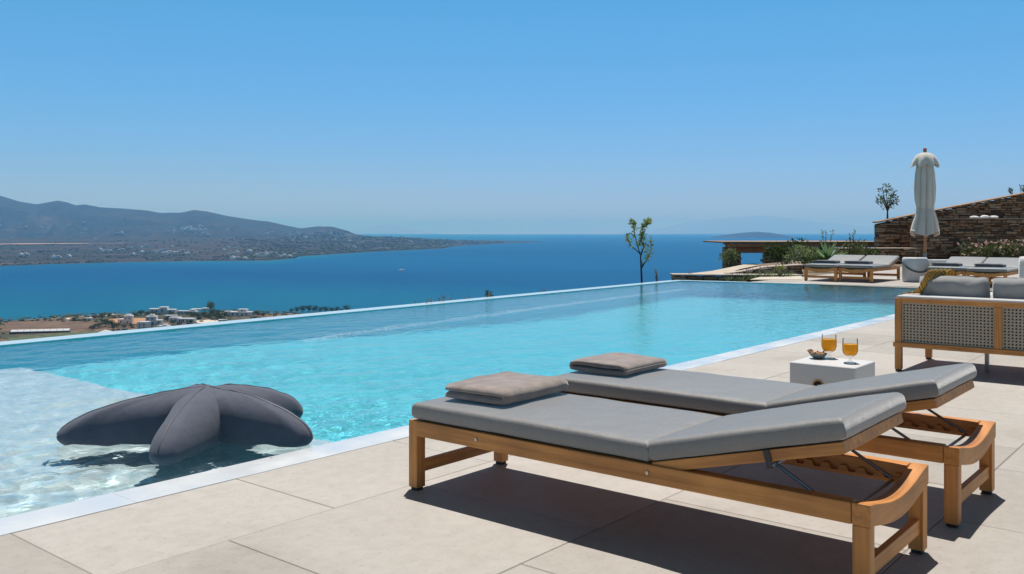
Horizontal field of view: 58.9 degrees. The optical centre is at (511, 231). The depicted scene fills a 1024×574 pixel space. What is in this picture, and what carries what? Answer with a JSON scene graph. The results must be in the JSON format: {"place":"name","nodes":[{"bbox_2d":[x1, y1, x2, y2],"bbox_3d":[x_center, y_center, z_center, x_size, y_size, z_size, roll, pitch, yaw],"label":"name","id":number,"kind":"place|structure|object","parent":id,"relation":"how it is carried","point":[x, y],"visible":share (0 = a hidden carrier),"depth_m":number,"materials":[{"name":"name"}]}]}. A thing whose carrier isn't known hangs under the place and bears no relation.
{"place":"outdoors","nodes":[
{"label":"outdoors","id":0,"kind":"place"},
{"bbox_2d":[12,243,86,243],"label":"earth strip","id":1,"kind":"object","parent":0,"point":[49,243],"visible":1,"depth_m":3930.81,"materials":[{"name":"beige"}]},
{"bbox_2d":[0,321,106,331],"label":"brown field","id":2,"kind":"structure","parent":0,"point":[21,325],"depth_m":769.78,"materials":[{"name":"soil"}]},
{"bbox_2d":[7,331,99,340],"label":"vineyard field","id":3,"kind":"structure","parent":0,"point":[41,336],"depth_m":692.29,"materials":[{"name":"brown soil"}]},
{"bbox_2d":[108,318,144,324],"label":"orange clearing","id":4,"kind":"structure","parent":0,"point":[136,320],"depth_m":814.31,"materials":[{"name":"soil"}]},
{"bbox_2d":[196,319,217,322],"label":"pale yard","id":5,"kind":"structure","parent":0,"point":[205,321],"depth_m":803.05,"materials":[{"name":"beige"}]},
{"bbox_2d":[0,196,542,265],"bbox_3d":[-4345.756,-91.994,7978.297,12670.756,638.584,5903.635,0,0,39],"label":"hills","id":6,"kind":"structure","parent":0,"point":[69,218],"depth_m":6471.76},
{"bbox_2d":[0,230,504,264],"bbox_3d":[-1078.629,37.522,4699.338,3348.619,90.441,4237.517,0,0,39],"label":"scrub","id":7,"kind":"object","parent":6,"relation":"on","point":[445,244],"visible":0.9,"depth_m":3827.33,"materials":[{"name":"green plant"}]},
{"bbox_2d":[349,224,437,233],"bbox_3d":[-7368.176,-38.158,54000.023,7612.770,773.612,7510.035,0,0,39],"label":"distant island","id":8,"kind":"structure","parent":0,"point":[384,229],"depth_m":52520.78,"materials":[{"name":"blue"}]},
{"bbox_2d":[0,275,803,341],"bbox_3d":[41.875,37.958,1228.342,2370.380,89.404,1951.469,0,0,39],"label":"ground","id":9,"kind":"structure","parent":0,"point":[7,334],"depth_m":818.31,"materials":[{"name":"brown soil"}]},
{"bbox_2d":[9,328,70,333],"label":"greenhouse","id":10,"kind":"object","parent":9,"relation":"on","point":[26,331],"visible":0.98,"depth_m":711.02,"materials":[{"name":"grey"}]},
{"bbox_2d":[88,325,96,329],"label":"bushy tree","id":11,"kind":"object","parent":9,"relation":"on","point":[92,327],"visible":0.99,"depth_m":728.74,"materials":[{"name":"green plant"}]},
{"bbox_2d":[100,318,109,325],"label":"bushy tree","id":12,"kind":"object","parent":9,"relation":"on","point":[106,322],"visible":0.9,"depth_m":762.34,"materials":[{"name":"green plant"}]},
{"bbox_2d":[118,314,133,323],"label":"white house","id":13,"kind":"structure","parent":9,"relation":"on","point":[128,318],"depth_m":783.76,"materials":[{"name":"grey paint"}]},
{"bbox_2d":[137,321,150,328],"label":"white house","id":14,"kind":"structure","parent":9,"relation":"on","point":[143,324],"depth_m":736.47,"materials":[{"name":"grey paint"}]},
{"bbox_2d":[145,314,162,324],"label":"white house","id":15,"kind":"structure","parent":9,"relation":"on","point":[153,319],"depth_m":777.05,"materials":[{"name":"grey paint"}]},
{"bbox_2d":[148,306,176,313],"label":"white house","id":16,"kind":"structure","parent":9,"relation":"on","point":[164,309],"depth_m":885.92,"materials":[{"name":"grey paint"}]},
{"bbox_2d":[0,309,327,337],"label":"coast scrub","id":17,"kind":"object","parent":9,"relation":"on","point":[113,316],"visible":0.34,"depth_m":845.26,"materials":[{"name":"green plant"}]},
{"bbox_2d":[169,317,195,322],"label":"white house","id":18,"kind":"structure","parent":9,"relation":"on","point":[182,320],"depth_m":789.10,"materials":[{"name":"grey paint"}]},
{"bbox_2d":[177,310,189,313],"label":"white house","id":19,"kind":"structure","parent":9,"relation":"on","point":[180,311],"depth_m":881.91,"materials":[{"name":"grey paint"}]},
{"bbox_2d":[194,312,202,317],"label":"bushy tree","id":20,"kind":"object","parent":9,"relation":"on","point":[198,316],"visible":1,"depth_m":825.74,"materials":[{"name":"green plant"}]},
{"bbox_2d":[192,308,209,310],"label":"white house","id":21,"kind":"structure","parent":9,"relation":"on","point":[199,309],"depth_m":929.34,"materials":[{"name":"grey paint"}]},
{"bbox_2d":[204,313,213,318],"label":"bushy tree","id":22,"kind":"object","parent":9,"relation":"on","point":[207,316],"visible":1,"depth_m":828.35,"materials":[{"name":"green plant"}]},
{"bbox_2d":[206,300,214,308],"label":"tall tree","id":23,"kind":"object","parent":9,"relation":"on","point":[211,304],"visible":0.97,"depth_m":901.22,"materials":[{"name":"green plant"}]},
{"bbox_2d":[216,314,225,318],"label":"bushy tree","id":24,"kind":"object","parent":9,"relation":"on","point":[220,316],"visible":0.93,"depth_m":823.02,"materials":[{"name":"green plant"}]},
{"bbox_2d":[230,309,253,316],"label":"white house","id":25,"kind":"structure","parent":9,"relation":"on","point":[242,312],"depth_m":859.66,"materials":[{"name":"grey paint"}]},
{"bbox_2d":[624,217,653,282],"bbox_3d":[3.029,1.457,21.594,0.750,3.641,0.276,0,0,-3],"label":"young tree","id":26,"kind":"object","parent":9,"relation":"on","point":[643,225],"visible":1,"depth_m":21.58,"materials":[{"name":"green plant"}]},
{"bbox_2d":[718,244,739,267],"bbox_3d":[8.664,1.117,35.973,0.800,1.207,0.960,0,0,-29],"label":"oleander bush","id":27,"kind":"object","parent":9,"relation":"on","point":[731,259],"visible":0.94,"depth_m":35.92,"materials":[{"name":"green plant"}]},
{"bbox_2d":[669,273,801,281],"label":"stone wall","id":28,"kind":"structure","parent":9,"relation":"on","point":[702,276],"depth_m":23.91,"materials":[{"name":"brown stone"}]},
{"bbox_2d":[731,272,748,281],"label":"lavender","id":29,"kind":"object","parent":9,"relation":"on","point":[743,278],"visible":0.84,"depth_m":23.10,"materials":[{"name":"green plant"}]},
{"bbox_2d":[745,269,767,280],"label":"lavender","id":30,"kind":"object","parent":9,"relation":"on","point":[753,275],"visible":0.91,"depth_m":23.12,"materials":[{"name":"green plant"}]},
{"bbox_2d":[703,241,874,273],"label":"stone pavilion","id":31,"kind":"structure","parent":9,"relation":"on","point":[747,246],"depth_m":41.93,"materials":[{"name":"brown stone"}]},
{"bbox_2d":[875,183,898,218],"bbox_3d":[15.309,-1.048,36.982,1.011,1.877,0.968,0,0,39],"label":"olive tree","id":32,"kind":"object","parent":9,"relation":"on","point":[884,202],"visible":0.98,"depth_m":36.97,"materials":[{"name":"green plant"}]},
{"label":"pool outer wall","id":33,"kind":"structure","parent":9,"relation":"on","visible":0},
{"bbox_2d":[485,289,493,296],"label":"wild shoot","id":34,"kind":"object","parent":33,"relation":"on","point":[487,293],"visible":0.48,"depth_m":16.43,"materials":[{"name":"green plant"}]},
{"bbox_2d":[3,281,814,345],"bbox_3d":[0.273,2.887,11.613,6.480,3.446,22.293,0,0,39],"label":"pool basin","id":35,"kind":"object","parent":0,"point":[329,314],"visible":0.08,"depth_m":12.11,"materials":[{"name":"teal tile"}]},
{"bbox_2d":[0,280,742,345],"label":"overflow rim","id":36,"kind":"object","parent":35,"relation":"attached to","point":[2,343],"visible":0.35,"depth_m":12.31,"materials":[{"name":"blue stone"}]},
{"bbox_2d":[0,281,991,517],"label":"pool water","id":37,"kind":"structure","parent":35,"relation":"in","point":[340,377],"depth_m":8.58,"materials":[{"name":"blue liquid"}]},
{"bbox_2d":[56,383,312,464],"bbox_3d":[-1.745,1.067,5.226,1.324,0.356,1.338,0,0,39],"label":"starfish float","id":38,"kind":"object","parent":37,"relation":"on","point":[173,426],"visible":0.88,"depth_m":5.00,"materials":[{"name":"fabric"}]},
{"bbox_2d":[0,282,991,535],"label":"pool coping","id":39,"kind":"object","parent":35,"relation":"on","point":[52,514],"visible":0.18,"depth_m":4.39,"materials":[{"name":"white stone"}]},
{"bbox_2d":[0,234,874,320],"bbox_3d":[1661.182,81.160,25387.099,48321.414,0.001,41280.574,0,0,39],"label":"sea","id":40,"kind":"structure","parent":0,"point":[553,262],"depth_m":1661.68,"materials":[{"name":"liquid"}]},
{"bbox_2d":[0,267,1023,573],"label":"paving","id":41,"kind":"structure","parent":0,"point":[470,517],"depth_m":3.64,"materials":[{"name":"beige tile"}]},
{"bbox_2d":[409,392,928,573],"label":"sun lounger","id":42,"kind":"object","parent":41,"relation":"on","point":[669,447],"visible":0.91,"depth_m":3.28,"materials":[{"name":"grey fabric"}]},
{"bbox_2d":[445,371,567,404],"bbox_3d":[-0.014,0.719,4.184,0.357,0.073,0.487,0,0,37],"label":"towel","id":43,"kind":"object","parent":42,"relation":"on","point":[505,388],"visible":1,"depth_m":4.07,"materials":[{"name":"beige fabric"}]},
{"bbox_2d":[556,363,995,527],"bbox_3d":[1.155,0.874,4.417,2.032,0.572,0.644,0,0,39],"label":"sun lounger","id":44,"kind":"object","parent":41,"relation":"on","point":[928,389],"visible":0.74,"depth_m":4.03,"materials":[{"name":"grey fabric"}]},
{"bbox_2d":[569,352,666,375],"bbox_3d":[0.584,0.724,4.969,0.370,0.069,0.425,0,0,39],"label":"towel","id":45,"kind":"object","parent":44,"relation":"on","point":[618,364],"visible":1,"depth_m":4.86,"materials":[{"name":"beige fabric"}]},
{"bbox_2d":[750,276,801,279],"bbox_3d":[6.577,1.154,22.553,1.183,0.001,2.258,0,0,18],"label":"pebble strip","id":46,"kind":"object","parent":41,"relation":"on","point":[782,278],"visible":1,"depth_m":22.13,"materials":[{"name":"beige gravel"}]},
{"bbox_2d":[755,267,768,277],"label":"lavender","id":47,"kind":"object","parent":46,"relation":"on","point":[761,273],"visible":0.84,"depth_m":23.07,"materials":[{"name":"green plant"}]},
{"bbox_2d":[764,265,781,276],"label":"lavender","id":48,"kind":"object","parent":46,"relation":"on","point":[772,275],"visible":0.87,"depth_m":23.11,"materials":[{"name":"green plant"}]},
{"bbox_2d":[776,265,785,275],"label":"perennial","id":49,"kind":"object","parent":46,"relation":"on","point":[781,269],"visible":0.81,"depth_m":23.12,"materials":[{"name":"green plant"}]},
{"bbox_2d":[774,265,789,276],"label":"lavender","id":50,"kind":"object","parent":46,"relation":"on","point":[782,272],"visible":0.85,"depth_m":23.06,"materials":[{"name":"green plant"}]},
{"bbox_2d":[785,266,797,276],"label":"lavender","id":51,"kind":"object","parent":46,"relation":"on","point":[786,274],"visible":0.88,"depth_m":23.10,"materials":[{"name":"green plant"}]},
{"bbox_2d":[790,356,874,385],"bbox_3d":[1.913,0.970,5.428,0.390,0.380,0.376,0,0,39],"label":"side table","id":52,"kind":"object","parent":41,"relation":"on","point":[810,370],"visible":0.3,"depth_m":5.33,"materials":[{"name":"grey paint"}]},
{"bbox_2d":[809,352,826,358],"bbox_3d":[1.872,0.761,5.548,0.108,0.034,0.108,0,0,39],"label":"snack bowl","id":53,"kind":"object","parent":52,"relation":"on","point":[818,356],"visible":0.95,"depth_m":5.51,"materials":[{"name":"grey ceramic"}]},
{"bbox_2d":[807,349,825,353],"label":"snacks","id":54,"kind":"object","parent":53,"relation":"in","point":[812,351],"visible":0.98,"depth_m":5.56,"materials":[{"name":"beige food"}]},
{"bbox_2d":[821,334,836,358],"bbox_3d":[1.945,0.706,5.566,0.089,0.144,0.089,0,0,39],"label":"juice glass","id":55,"kind":"object","parent":52,"relation":"on","point":[828,344],"visible":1,"depth_m":5.54,"materials":[{"name":"orange glass"}]},
{"bbox_2d":[842,338,857,363],"bbox_3d":[2.002,0.706,5.370,0.089,0.144,0.089,0,0,39],"label":"juice glass","id":56,"kind":"object","parent":52,"relation":"on","point":[850,349],"visible":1,"depth_m":5.34,"materials":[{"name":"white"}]},
{"bbox_2d":[804,255,865,281],"bbox_3d":[7.764,0.870,21.736,0.767,0.572,2.032,0,0,39],"label":"sun lounger","id":57,"kind":"object","parent":41,"relation":"on","point":[822,267],"visible":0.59,"depth_m":21.18,"materials":[{"name":"grey fabric"}]},
{"bbox_2d":[812,260,839,263],"bbox_3d":[7.449,0.720,21.506,0.553,0.072,0.376,0,0,39],"label":"towel","id":58,"kind":"object","parent":57,"relation":"on","point":[826,261],"visible":0.96,"depth_m":21.36,"materials":[{"name":"grey fabric"}]},
{"bbox_2d":[839,255,899,282],"bbox_3d":[8.405,0.870,21.288,0.767,0.572,2.032,0,0,39],"label":"sun lounger","id":59,"kind":"object","parent":41,"relation":"on","point":[883,262],"visible":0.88,"depth_m":20.81,"materials":[{"name":"grey fabric"}]},
{"bbox_2d":[844,260,872,263],"bbox_3d":[8.053,0.720,21.075,0.553,0.072,0.376,0,0,39],"label":"towel","id":60,"kind":"object","parent":59,"relation":"on","point":[858,262],"visible":0.98,"depth_m":20.94,"materials":[{"name":"grey fabric"}]},
{"bbox_2d":[901,257,929,281],"bbox_3d":[9.252,0.880,20.807,0.577,0.560,0.576,0,0,39],"label":"rope lantern","id":61,"kind":"object","parent":41,"relation":"on","point":[914,269],"visible":0.83,"depth_m":20.61,"materials":[{"name":"white ceramic"}]},
{"bbox_2d":[910,148,939,257],"bbox_3d":[10.286,-0.460,22.600,0.712,3.240,0.712,0,0,39],"label":"parasol","id":62,"kind":"object","parent":41,"relation":"on","point":[925,223],"visible":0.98,"depth_m":22.42,"materials":[{"name":"white fabric"}]},
{"bbox_2d":[928,259,947,265],"bbox_3d":[11.507,0.960,24.200,0.680,0.400,0.500,0,0,0],"label":"side table","id":63,"kind":"object","parent":41,"relation":"on","point":[935,260],"visible":0.13,"depth_m":24.15,"materials":[{"name":"grey paint"}]},
{"bbox_2d":[927,257,985,277],"bbox_3d":[9.873,0.870,20.081,0.767,0.572,2.032,0,0,39],"label":"sun lounger","id":64,"kind":"object","parent":41,"relation":"on","point":[968,262],"visible":0.48,"depth_m":20.24,"materials":[{"name":"grey fabric"}]},
{"bbox_2d":[931,262,962,265],"bbox_3d":[9.480,0.720,19.772,0.553,0.072,0.376,0,0,39],"label":"towel","id":65,"kind":"object","parent":64,"relation":"on","point":[945,264],"visible":1,"depth_m":19.66,"materials":[{"name":"grey fabric"}]},
{"bbox_2d":[893,276,1023,371],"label":"outdoor sofa","id":66,"kind":"object","parent":41,"relation":"on","point":[959,313],"visible":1,"depth_m":7.30,"materials":[{"name":"grey wicker"}]},
{"bbox_2d":[898,268,955,293],"bbox_3d":[3.557,0.488,7.664,0.612,0.347,0.138,0,0,-20],"label":"throw blanket","id":67,"kind":"object","parent":66,"relation":"on","point":[931,274],"visible":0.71,"depth_m":7.61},
{"bbox_2d":[966,257,1018,283],"bbox_3d":[10.379,0.870,19.407,0.767,0.572,2.032,0,0,39],"label":"sun lounger","id":68,"kind":"object","parent":41,"relation":"on","point":[1010,268],"visible":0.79,"depth_m":18.84,"materials":[{"name":"grey fabric"}]},
{"bbox_2d":[974,263,1005,266],"bbox_3d":[10.137,0.720,19.233,0.553,0.072,0.376,0,0,39],"label":"towel","id":69,"kind":"object","parent":68,"relation":"on","point":[988,265],"visible":0.99,"depth_m":19.12,"materials":[{"name":"grey fabric"}]},
{"bbox_2d":[1019,256,1023,277],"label":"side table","id":70,"kind":"object","parent":41,"relation":"on","point":[1021,266],"visible":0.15,"depth_m":9.48,"materials":[{"name":"white"}]},
{"bbox_2d":[0,0,1023,233],"label":"sky","id":71,"kind":"structure","parent":0,"point":[436,116],"materials":[{"name":"blue"}]},
{"bbox_2d":[698,264,756,273],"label":"garden path","id":72,"kind":"structure","parent":0,"point":[729,269],"depth_m":27.47,"materials":[{"name":"stone"}]},
{"bbox_2d":[623,216,873,233],"bbox_3d":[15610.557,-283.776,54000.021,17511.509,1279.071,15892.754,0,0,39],"label":"distant island","id":73,"kind":"structure","parent":0,"point":[771,224],"depth_m":52053.77,"materials":[{"name":"blue"}]},
{"bbox_2d":[707,232,798,237],"bbox_3d":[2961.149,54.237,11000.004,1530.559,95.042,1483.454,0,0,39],"label":"islet","id":74,"kind":"object","parent":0,"point":[755,235],"visible":0.77,"depth_m":10716.28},
{"bbox_2d":[741,261,901,274],"bbox_3d":[17.923,1.190,29.500,24.154,0.001,13.800,0,0,0],"label":"garden bed","id":75,"kind":"object","parent":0,"point":[809,272],"visible":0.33,"depth_m":30.57,"materials":[{"name":"soil"}]},
{"bbox_2d":[726,264,804,276],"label":"stone wall","id":76,"kind":"structure","parent":75,"relation":"on","point":[794,268],"depth_m":25.24,"materials":[{"name":"brown"}]},
{"bbox_2d":[759,237,813,264],"bbox_3d":[9.393,0.768,30.993,1.300,1.205,1.572,0,0,-33],"label":"oleander bush","id":77,"kind":"object","parent":75,"relation":"on","point":[779,251],"visible":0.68,"depth_m":30.97,"materials":[{"name":"green plant"}]},
{"bbox_2d":[783,244,817,268],"bbox_3d":[9.243,0.805,28.549,1.326,0.828,1.204,0,0,39],"label":"shrub","id":78,"kind":"object","parent":75,"relation":"on","point":[797,252],"visible":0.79,"depth_m":28.48,"materials":[{"name":"green plant"}]},
{"bbox_2d":[799,255,830,267],"bbox_3d":[8.966,0.982,26.466,1.043,0.637,0.976,0,0,-12],"label":"shrub","id":79,"kind":"object","parent":75,"relation":"on","point":[818,258],"visible":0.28,"depth_m":26.35,"materials":[{"name":"green plant"}]},
{"bbox_2d":[803,240,848,257],"bbox_3d":[9.640,0.615,27.964,1.368,0.690,1.459,0,0,-36],"label":"agave","id":80,"kind":"object","parent":75,"relation":"on","point":[827,251],"visible":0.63,"depth_m":27.86,"materials":[{"name":"green plant"}]},
{"bbox_2d":[821,230,834,245],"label":"flower stalk","id":81,"kind":"object","parent":75,"relation":"on","point":[825,236],"visible":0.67,"depth_m":29.01,"materials":[{"name":"green plant"}]},
{"bbox_2d":[848,229,855,254],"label":"flower stalk","id":82,"kind":"object","parent":75,"relation":"on","point":[850,240],"visible":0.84,"depth_m":28.95,"materials":[{"name":"green plant"}]},
{"bbox_2d":[835,238,875,255],"bbox_3d":[11.001,0.686,28.872,1.238,0.994,1.130,0,0,39],"label":"shrub","id":83,"kind":"object","parent":75,"relation":"on","point":[855,250],"visible":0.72,"depth_m":28.82,"materials":[{"name":"green plant"}]},
{"bbox_2d":[860,247,880,256],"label":"shrub","id":84,"kind":"object","parent":75,"relation":"on","point":[877,250],"visible":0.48,"depth_m":30.83,"materials":[{"name":"green plant"}]},
{"bbox_2d":[833,248,917,263],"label":"stone wall","id":85,"kind":"structure","parent":75,"relation":"on","point":[901,253],"depth_m":32.96,"materials":[{"name":"brown stone"}]},
{"bbox_2d":[873,192,1023,247],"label":"stone wall","id":86,"kind":"structure","parent":75,"relation":"on","point":[893,233],"depth_m":36.03,"materials":[{"name":"brown stone"}]},
{"bbox_2d":[908,218,1023,258],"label":"stone wall","id":87,"kind":"structure","parent":75,"relation":"on","point":[943,245],"depth_m":34.22,"materials":[{"name":"brown stone"}]},
{"bbox_2d":[956,237,990,258],"bbox_3d":[16.929,0.771,33.224,1.197,1.096,1.004,0,0,11],"label":"flowering shrub","id":88,"kind":"object","parent":75,"relation":"on","point":[985,251],"visible":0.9,"depth_m":33.12,"materials":[{"name":"green plant"}]},
{"bbox_2d":[984,239,1010,256],"bbox_3d":[17.689,0.797,33.186,0.903,1.041,1.178,0,0,39],"label":"flowering shrub","id":89,"kind":"object","parent":75,"relation":"on","point":[996,247],"visible":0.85,"depth_m":33.10,"materials":[{"name":"green plant"}]},
{"bbox_2d":[997,237,1023,257],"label":"flowering shrub","id":90,"kind":"object","parent":75,"relation":"on","point":[1016,248],"visible":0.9,"depth_m":33.12,"materials":[{"name":"green plant"}]}
]}

